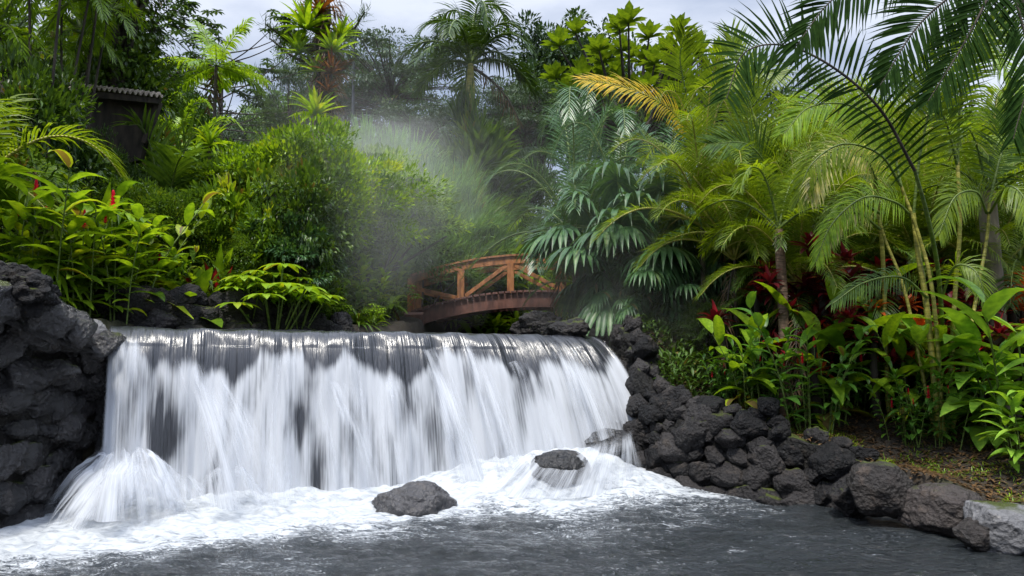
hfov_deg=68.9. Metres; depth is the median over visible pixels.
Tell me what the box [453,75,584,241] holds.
tree
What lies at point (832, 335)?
ginger plant
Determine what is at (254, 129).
tree
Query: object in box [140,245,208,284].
ginger plant
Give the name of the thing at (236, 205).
shrub
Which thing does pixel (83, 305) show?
undergrowth
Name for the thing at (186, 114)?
tree fern
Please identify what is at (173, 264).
ginger plant
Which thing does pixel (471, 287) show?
ginger plant
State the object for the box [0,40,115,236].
climbing vine
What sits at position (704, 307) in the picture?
shrub
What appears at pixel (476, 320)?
strap plant
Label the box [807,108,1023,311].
feather palm
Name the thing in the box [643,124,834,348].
feather palm
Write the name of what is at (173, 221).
shrub
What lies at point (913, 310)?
cordyline
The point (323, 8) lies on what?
bromeliad
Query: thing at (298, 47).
bromeliad
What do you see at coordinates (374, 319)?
umbrella plant
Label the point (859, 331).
ginger plant
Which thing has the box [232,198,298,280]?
shrub
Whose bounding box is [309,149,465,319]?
shrub
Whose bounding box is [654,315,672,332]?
shrub
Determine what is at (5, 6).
bamboo
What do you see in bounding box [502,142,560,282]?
tree
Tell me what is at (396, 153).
shrub
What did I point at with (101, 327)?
boulder
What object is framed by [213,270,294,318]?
umbrella plant
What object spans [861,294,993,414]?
croton
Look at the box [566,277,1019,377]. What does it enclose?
undergrowth
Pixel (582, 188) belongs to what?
feather palm
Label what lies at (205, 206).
ginger plant
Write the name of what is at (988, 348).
cordyline
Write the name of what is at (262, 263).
shrub
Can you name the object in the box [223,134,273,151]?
tree
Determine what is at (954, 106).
tree
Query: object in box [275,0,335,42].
bromeliad
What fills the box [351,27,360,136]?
street lamp
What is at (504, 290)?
pleated palm
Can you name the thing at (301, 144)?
shrub
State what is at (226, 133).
tree
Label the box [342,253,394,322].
ginger plant
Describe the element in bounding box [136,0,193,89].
twiggy branch tree
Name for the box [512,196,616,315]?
feather palm
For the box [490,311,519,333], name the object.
strap plant
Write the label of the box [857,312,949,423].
ginger plant
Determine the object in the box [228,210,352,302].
shrub
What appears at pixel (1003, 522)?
boulder
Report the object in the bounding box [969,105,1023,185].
tree
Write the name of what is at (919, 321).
croton
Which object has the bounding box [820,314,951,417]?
cordyline
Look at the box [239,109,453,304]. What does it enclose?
shrub
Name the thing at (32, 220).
ginger plant
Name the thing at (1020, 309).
croton
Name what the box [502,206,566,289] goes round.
shrub
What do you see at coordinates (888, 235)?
feather palm
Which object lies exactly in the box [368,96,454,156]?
tree
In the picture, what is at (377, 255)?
shrub
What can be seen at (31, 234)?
ginger plant
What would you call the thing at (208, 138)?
dracaena
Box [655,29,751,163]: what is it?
broadleaf tree
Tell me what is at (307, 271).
shrub
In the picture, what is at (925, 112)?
tree
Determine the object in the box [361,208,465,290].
bamboo grass
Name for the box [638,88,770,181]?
tree
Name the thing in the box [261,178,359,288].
shrub
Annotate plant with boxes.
[0,145,170,311]
[0,149,140,311]
[0,162,175,317]
[0,176,92,289]
[0,185,89,262]
[0,208,93,283]
[36,232,107,299]
[54,190,224,323]
[59,171,211,288]
[90,225,196,290]
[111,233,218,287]
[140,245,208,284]
[143,265,251,327]
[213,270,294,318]
[214,263,333,329]
[268,277,345,329]
[303,277,349,319]
[321,234,377,319]
[330,301,353,313]
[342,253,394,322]
[345,306,383,331]
[349,256,415,320]
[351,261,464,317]
[359,304,385,324]
[362,307,390,325]
[385,280,422,316]
[403,282,497,333]
[406,205,485,303]
[444,253,495,314]
[456,314,497,332]
[476,312,516,333]
[484,220,554,322]
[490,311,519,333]
[512,220,572,320]
[698,307,806,409]
[699,344,739,399]
[726,291,880,432]
[726,325,799,406]
[755,262,938,430]
[797,305,893,417]
[829,323,929,409]
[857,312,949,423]
[862,365,951,446]
[878,294,1023,426]
[881,340,1009,449]
[903,275,1023,450]
[915,307,1023,448]
[966,380,1023,472]
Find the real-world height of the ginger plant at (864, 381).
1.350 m
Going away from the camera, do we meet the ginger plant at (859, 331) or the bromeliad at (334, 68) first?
the ginger plant at (859, 331)
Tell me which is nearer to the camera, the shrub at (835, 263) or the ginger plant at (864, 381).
the ginger plant at (864, 381)
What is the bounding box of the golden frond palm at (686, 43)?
[573,15,798,345]
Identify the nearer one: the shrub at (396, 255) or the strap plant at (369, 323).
the strap plant at (369, 323)
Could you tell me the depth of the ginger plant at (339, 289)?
11.48 m
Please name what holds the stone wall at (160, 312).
on the ground at (410, 323)
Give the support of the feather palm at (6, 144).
on the ground at (410, 323)
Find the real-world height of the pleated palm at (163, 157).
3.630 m
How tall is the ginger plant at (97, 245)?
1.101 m
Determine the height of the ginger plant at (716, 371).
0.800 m
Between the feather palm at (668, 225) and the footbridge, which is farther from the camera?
the footbridge
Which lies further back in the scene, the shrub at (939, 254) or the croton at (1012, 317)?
the shrub at (939, 254)
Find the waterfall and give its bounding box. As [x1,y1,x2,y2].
[49,326,636,528]
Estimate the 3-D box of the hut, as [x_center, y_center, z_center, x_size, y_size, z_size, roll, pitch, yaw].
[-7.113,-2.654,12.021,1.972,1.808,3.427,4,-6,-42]
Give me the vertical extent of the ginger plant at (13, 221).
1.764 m
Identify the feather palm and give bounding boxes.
[0,94,133,242]
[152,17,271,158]
[460,79,655,317]
[508,79,653,323]
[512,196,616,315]
[526,101,688,259]
[584,97,722,260]
[588,44,790,347]
[630,61,880,364]
[633,100,833,372]
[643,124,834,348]
[645,210,708,257]
[677,67,898,329]
[692,122,911,409]
[699,198,856,389]
[724,77,917,323]
[741,80,1011,384]
[743,167,962,370]
[754,62,969,304]
[766,90,1008,375]
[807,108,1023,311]
[815,198,977,369]
[868,154,1023,323]
[872,102,1017,350]
[890,138,1023,305]
[896,76,1023,316]
[910,141,1023,323]
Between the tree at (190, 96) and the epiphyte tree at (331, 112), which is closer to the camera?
the epiphyte tree at (331, 112)
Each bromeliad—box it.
[181,244,283,307]
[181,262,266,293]
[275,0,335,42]
[276,28,316,64]
[287,81,345,122]
[295,0,340,24]
[296,51,332,83]
[307,46,354,83]
[308,23,360,61]
[314,73,341,98]
[324,14,360,47]
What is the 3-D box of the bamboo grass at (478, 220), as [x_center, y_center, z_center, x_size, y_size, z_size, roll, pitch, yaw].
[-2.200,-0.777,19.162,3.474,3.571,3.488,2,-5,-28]
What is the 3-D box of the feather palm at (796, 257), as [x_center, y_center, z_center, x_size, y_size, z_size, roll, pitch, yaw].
[3.751,-0.233,9.955,2.859,3.921,2.742,2,-5,-20]
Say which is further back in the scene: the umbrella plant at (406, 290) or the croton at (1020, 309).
the umbrella plant at (406, 290)
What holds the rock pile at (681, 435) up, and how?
on the ground at (410, 323)
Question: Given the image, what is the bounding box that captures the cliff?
[94,339,605,473]
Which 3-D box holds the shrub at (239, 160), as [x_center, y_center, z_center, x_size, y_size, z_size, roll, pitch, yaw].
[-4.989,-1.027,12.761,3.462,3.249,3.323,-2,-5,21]
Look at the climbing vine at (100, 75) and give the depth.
12.22 m
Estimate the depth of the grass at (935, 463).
8.24 m
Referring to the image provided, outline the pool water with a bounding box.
[0,447,1023,575]
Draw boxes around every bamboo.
[0,0,136,264]
[0,0,147,237]
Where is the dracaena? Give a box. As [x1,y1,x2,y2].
[190,118,235,217]
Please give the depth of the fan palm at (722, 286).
11.85 m
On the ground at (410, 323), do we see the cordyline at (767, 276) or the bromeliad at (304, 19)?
the cordyline at (767, 276)
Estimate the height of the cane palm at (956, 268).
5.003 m
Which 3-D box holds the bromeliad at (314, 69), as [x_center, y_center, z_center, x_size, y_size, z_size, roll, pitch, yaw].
[-3.832,-4.353,14.604,0.811,0.549,0.795,1,-5,-9]
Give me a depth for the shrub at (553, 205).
17.98 m
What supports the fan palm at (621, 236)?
on the ground at (410, 323)
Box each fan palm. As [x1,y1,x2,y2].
[514,161,727,345]
[570,171,752,340]
[584,246,679,330]
[612,232,713,343]
[623,206,769,316]
[677,250,774,345]
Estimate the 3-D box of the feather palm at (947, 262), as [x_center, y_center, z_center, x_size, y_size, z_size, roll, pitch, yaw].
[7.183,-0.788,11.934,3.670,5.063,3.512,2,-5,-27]
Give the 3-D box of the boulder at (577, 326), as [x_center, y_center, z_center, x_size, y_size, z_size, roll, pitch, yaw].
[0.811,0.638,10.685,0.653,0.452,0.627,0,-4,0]
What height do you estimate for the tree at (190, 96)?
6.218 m
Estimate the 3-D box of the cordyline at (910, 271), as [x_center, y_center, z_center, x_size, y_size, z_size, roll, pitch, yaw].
[5.997,0.555,10.723,1.467,2.189,2.135,-1,-5,13]
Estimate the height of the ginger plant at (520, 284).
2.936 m
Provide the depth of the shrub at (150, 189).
10.18 m
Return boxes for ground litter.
[642,330,1023,502]
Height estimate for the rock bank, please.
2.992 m
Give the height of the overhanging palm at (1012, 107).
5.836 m
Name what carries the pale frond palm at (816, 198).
on the ground at (410, 323)
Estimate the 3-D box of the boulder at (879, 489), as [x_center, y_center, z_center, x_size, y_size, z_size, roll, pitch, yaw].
[3.575,1.953,7.223,0.608,0.564,0.545,1,-5,-17]
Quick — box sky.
[5,0,1023,237]
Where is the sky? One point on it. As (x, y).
(407, 15)
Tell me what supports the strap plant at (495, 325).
on the ground at (410, 323)
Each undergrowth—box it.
[3,208,416,322]
[61,285,116,318]
[425,271,571,323]
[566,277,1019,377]
[632,308,975,413]
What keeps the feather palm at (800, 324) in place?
on the ground at (410, 323)
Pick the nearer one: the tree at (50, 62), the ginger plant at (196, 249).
the ginger plant at (196, 249)
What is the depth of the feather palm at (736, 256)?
10.89 m
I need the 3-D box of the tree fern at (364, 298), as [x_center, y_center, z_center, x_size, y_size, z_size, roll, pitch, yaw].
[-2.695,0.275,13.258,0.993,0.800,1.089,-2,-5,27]
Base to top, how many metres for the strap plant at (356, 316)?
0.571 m
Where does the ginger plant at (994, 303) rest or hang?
on the ground at (410, 323)
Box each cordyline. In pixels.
[698,231,899,400]
[741,299,910,423]
[747,257,867,408]
[772,266,949,411]
[818,256,1019,408]
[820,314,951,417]
[878,254,1006,323]
[890,288,1022,398]
[945,310,1023,417]
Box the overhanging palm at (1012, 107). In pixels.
[696,0,1023,359]
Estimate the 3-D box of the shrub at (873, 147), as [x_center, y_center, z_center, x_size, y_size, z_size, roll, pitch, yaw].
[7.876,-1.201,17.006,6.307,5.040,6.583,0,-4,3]
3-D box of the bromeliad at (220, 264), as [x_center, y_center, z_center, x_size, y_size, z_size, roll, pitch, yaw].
[-4.165,0.031,10.484,2.040,1.381,1.999,1,-5,-9]
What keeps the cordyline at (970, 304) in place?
on the ground at (410, 323)
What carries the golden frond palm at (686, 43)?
on the ground at (410, 323)
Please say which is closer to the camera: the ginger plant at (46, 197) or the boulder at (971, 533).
the boulder at (971, 533)
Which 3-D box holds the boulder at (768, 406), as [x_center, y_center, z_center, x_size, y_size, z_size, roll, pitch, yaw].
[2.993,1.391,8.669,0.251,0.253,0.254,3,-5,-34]
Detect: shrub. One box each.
[57,123,156,233]
[65,170,208,277]
[113,183,250,280]
[151,138,289,260]
[153,214,249,276]
[164,153,354,288]
[188,122,379,281]
[190,225,295,289]
[203,171,267,280]
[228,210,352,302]
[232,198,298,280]
[235,255,301,286]
[238,153,352,287]
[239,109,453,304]
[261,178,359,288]
[281,126,474,287]
[290,150,378,293]
[294,252,338,300]
[302,180,402,309]
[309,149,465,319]
[347,223,414,292]
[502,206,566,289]
[515,165,686,267]
[564,202,655,277]
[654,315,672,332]
[673,296,742,357]
[710,171,938,346]
[774,126,954,170]
[866,185,1021,311]
[943,238,1018,322]
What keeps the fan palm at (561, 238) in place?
on the ground at (410, 323)
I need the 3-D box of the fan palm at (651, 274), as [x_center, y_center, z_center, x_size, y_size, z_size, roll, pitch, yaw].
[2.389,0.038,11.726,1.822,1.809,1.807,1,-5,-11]
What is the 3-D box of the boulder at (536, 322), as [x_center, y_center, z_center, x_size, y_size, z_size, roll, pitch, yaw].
[0.469,0.684,12.987,1.032,0.577,0.783,0,-4,0]
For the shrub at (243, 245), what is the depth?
10.34 m
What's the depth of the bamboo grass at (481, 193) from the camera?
19.91 m
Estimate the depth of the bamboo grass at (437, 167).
20.00 m
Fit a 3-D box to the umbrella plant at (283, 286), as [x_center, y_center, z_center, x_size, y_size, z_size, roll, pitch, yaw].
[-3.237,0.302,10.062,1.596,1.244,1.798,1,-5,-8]
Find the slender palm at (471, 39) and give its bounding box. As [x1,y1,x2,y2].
[393,0,545,129]
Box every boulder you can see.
[0,260,61,317]
[94,319,107,333]
[371,480,456,516]
[509,310,561,334]
[530,449,589,487]
[546,317,589,336]
[584,428,633,455]
[757,397,779,417]
[828,477,865,517]
[846,461,914,518]
[897,482,982,536]
[952,517,989,551]
[962,500,1023,555]
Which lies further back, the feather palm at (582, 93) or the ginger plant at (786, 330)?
the feather palm at (582, 93)
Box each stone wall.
[64,283,354,330]
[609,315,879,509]
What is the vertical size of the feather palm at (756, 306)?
4.734 m
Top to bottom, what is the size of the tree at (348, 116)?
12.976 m
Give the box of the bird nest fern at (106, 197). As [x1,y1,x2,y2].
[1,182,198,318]
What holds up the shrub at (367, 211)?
on the ground at (410, 323)
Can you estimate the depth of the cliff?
8.14 m
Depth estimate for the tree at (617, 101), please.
26.50 m
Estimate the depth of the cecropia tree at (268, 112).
25.30 m
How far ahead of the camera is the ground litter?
8.25 m
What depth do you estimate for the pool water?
6.63 m
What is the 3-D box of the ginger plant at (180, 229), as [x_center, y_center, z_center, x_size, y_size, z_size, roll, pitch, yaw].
[-4.596,-0.385,9.194,1.909,1.688,1.634,2,-5,-25]
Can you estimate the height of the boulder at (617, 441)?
0.359 m
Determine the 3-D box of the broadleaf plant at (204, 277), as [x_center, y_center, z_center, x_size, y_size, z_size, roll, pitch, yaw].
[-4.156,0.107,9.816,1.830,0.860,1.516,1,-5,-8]
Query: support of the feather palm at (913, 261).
on the ground at (410, 323)
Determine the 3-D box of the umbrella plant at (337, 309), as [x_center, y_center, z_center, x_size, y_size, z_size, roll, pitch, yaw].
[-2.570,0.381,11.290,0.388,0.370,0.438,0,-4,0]
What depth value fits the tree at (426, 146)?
26.79 m
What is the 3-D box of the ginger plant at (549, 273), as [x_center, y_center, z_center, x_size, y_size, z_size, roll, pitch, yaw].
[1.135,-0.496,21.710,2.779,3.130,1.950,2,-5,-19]
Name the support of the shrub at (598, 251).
on the ground at (410, 323)
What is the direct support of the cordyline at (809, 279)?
on the ground at (410, 323)
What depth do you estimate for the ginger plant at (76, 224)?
8.62 m
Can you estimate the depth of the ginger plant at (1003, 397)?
7.54 m
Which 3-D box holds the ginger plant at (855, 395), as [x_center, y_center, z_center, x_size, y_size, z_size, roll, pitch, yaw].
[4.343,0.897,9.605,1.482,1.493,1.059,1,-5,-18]
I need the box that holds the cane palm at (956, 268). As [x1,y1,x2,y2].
[769,1,1023,437]
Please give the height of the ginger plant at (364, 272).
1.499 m
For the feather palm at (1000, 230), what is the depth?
9.68 m
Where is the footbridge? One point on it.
(462, 304)
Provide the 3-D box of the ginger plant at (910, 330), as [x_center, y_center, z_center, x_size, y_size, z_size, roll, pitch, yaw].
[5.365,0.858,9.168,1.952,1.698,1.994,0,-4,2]
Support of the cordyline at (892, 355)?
on the ground at (410, 323)
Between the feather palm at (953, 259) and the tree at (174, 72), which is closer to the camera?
the feather palm at (953, 259)
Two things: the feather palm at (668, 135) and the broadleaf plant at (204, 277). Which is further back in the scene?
the feather palm at (668, 135)
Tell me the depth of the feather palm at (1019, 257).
9.81 m
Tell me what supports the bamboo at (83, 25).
on the ground at (410, 323)
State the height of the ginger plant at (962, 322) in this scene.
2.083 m
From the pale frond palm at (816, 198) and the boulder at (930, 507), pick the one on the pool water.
the boulder at (930, 507)
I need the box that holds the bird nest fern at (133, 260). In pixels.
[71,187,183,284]
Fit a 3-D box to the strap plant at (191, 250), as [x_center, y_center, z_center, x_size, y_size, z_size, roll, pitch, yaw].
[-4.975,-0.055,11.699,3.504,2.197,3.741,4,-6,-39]
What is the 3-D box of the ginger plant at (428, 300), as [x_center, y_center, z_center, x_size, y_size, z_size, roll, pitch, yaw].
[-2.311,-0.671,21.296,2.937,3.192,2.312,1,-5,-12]
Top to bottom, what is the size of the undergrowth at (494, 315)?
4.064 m
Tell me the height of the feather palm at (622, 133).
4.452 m
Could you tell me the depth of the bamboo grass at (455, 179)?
19.85 m
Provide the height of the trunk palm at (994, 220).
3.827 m
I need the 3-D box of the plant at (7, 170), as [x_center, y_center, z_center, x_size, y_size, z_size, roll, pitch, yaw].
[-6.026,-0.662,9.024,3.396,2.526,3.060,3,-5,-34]
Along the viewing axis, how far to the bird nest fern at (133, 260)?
10.47 m
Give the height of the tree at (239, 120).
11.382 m
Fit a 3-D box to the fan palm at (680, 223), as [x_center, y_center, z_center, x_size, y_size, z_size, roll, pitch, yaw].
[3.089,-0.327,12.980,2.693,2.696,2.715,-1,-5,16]
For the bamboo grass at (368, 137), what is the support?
on the ground at (410, 323)
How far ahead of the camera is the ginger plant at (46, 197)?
8.25 m
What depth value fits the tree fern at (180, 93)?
22.37 m
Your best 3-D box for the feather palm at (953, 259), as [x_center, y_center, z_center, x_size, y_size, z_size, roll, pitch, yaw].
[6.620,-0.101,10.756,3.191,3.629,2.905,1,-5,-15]
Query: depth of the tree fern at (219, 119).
18.20 m
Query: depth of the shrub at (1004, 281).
13.07 m
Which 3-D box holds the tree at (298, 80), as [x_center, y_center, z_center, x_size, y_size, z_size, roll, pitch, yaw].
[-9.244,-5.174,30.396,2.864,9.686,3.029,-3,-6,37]
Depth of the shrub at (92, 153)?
10.68 m
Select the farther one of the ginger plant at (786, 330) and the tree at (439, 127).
the tree at (439, 127)
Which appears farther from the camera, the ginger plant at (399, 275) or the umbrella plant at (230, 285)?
the ginger plant at (399, 275)
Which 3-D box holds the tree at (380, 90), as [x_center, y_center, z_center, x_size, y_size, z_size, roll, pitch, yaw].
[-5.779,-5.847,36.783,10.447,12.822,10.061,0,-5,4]
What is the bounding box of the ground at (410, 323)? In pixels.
[2,227,1023,504]
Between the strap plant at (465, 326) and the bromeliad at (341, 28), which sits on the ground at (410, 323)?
the strap plant at (465, 326)
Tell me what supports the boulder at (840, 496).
in the pool water
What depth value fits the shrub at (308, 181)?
10.61 m
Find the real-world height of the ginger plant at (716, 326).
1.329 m
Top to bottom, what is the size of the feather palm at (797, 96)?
5.257 m
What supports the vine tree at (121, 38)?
on the ground at (410, 323)
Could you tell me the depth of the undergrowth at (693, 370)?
10.17 m
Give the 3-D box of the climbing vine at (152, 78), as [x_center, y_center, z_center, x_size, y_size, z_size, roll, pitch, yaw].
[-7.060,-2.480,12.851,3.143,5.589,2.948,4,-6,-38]
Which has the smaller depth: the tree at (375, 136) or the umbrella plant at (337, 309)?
the umbrella plant at (337, 309)
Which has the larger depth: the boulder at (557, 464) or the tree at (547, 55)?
the tree at (547, 55)
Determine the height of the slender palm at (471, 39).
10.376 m
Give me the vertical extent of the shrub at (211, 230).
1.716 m
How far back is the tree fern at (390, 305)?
13.60 m
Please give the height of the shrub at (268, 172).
2.762 m
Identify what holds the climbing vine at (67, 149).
on the ground at (410, 323)
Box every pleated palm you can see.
[89,104,222,242]
[468,227,554,328]
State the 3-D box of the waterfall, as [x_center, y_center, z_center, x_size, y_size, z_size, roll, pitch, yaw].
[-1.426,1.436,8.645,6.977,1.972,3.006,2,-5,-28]
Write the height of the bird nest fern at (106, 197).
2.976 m
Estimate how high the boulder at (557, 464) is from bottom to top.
0.443 m
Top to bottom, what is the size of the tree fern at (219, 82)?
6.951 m
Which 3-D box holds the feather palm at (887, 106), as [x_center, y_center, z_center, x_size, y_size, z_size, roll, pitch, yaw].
[5.959,-0.898,12.481,3.678,5.301,3.843,1,-5,-16]
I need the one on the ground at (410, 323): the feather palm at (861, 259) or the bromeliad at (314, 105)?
the feather palm at (861, 259)
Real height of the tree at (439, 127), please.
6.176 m
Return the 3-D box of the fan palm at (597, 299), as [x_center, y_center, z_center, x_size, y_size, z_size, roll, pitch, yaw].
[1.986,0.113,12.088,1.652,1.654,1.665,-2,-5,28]
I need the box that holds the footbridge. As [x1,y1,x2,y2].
[390,253,584,325]
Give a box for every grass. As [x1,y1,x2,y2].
[341,112,451,173]
[350,143,520,301]
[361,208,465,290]
[380,197,496,306]
[392,175,527,331]
[403,150,510,281]
[692,358,1023,502]
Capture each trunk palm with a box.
[687,158,876,415]
[883,119,1023,422]
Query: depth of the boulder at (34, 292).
6.76 m
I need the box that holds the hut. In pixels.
[0,81,162,170]
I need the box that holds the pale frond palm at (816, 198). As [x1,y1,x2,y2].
[799,133,889,411]
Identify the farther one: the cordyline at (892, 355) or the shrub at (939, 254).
the shrub at (939, 254)
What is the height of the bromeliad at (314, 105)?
0.769 m
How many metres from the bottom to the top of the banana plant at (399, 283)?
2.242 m
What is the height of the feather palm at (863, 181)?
4.800 m
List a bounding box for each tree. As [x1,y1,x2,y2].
[1,19,67,81]
[21,0,255,240]
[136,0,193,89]
[144,0,313,152]
[158,85,225,152]
[161,58,211,111]
[199,106,249,153]
[207,100,257,139]
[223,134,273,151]
[236,87,346,145]
[246,46,313,126]
[256,0,373,291]
[279,25,482,138]
[279,56,418,139]
[353,128,412,152]
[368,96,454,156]
[398,138,441,159]
[431,106,545,157]
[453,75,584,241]
[487,75,582,218]
[497,5,651,170]
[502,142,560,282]
[538,0,724,173]
[558,65,673,173]
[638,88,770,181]
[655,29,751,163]
[722,64,831,132]
[862,88,986,130]
[866,78,1015,148]
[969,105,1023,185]
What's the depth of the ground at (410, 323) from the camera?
8.57 m
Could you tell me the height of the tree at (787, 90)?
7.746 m
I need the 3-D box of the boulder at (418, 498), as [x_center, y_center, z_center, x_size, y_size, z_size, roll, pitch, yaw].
[-1.059,2.298,7.858,0.832,0.570,0.784,-3,-5,32]
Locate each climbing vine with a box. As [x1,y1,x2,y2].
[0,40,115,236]
[6,0,198,176]
[6,102,103,239]
[39,55,125,262]
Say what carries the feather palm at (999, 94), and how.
on the ground at (410, 323)
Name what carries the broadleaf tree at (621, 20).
on the ground at (410, 323)
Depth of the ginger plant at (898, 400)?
8.55 m
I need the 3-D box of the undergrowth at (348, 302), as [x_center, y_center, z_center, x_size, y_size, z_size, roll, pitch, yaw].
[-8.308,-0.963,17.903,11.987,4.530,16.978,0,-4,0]
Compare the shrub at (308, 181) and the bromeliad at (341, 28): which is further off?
the bromeliad at (341, 28)
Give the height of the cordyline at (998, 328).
2.368 m
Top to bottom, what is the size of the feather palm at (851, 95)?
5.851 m
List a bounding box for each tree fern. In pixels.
[139,115,243,164]
[141,91,185,167]
[160,96,216,160]
[342,282,383,312]
[369,294,412,320]
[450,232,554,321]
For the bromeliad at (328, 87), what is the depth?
14.47 m
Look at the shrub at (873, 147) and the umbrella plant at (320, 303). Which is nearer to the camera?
the umbrella plant at (320, 303)
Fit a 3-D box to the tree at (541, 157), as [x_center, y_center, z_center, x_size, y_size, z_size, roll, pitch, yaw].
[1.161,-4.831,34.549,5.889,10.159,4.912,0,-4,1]
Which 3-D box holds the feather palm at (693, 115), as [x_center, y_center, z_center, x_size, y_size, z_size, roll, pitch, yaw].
[2.766,-1.196,11.704,3.174,4.880,3.316,-3,-6,37]
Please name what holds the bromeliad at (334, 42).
attached to the epiphyte tree at (331, 112)
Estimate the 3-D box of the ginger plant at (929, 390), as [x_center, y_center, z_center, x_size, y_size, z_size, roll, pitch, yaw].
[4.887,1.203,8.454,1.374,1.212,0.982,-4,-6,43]
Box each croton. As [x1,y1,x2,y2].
[775,275,933,405]
[857,266,1023,386]
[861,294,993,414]
[954,277,1023,416]
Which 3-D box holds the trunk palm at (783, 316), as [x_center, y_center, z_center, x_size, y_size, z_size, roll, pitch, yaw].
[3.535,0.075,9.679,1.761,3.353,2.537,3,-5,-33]

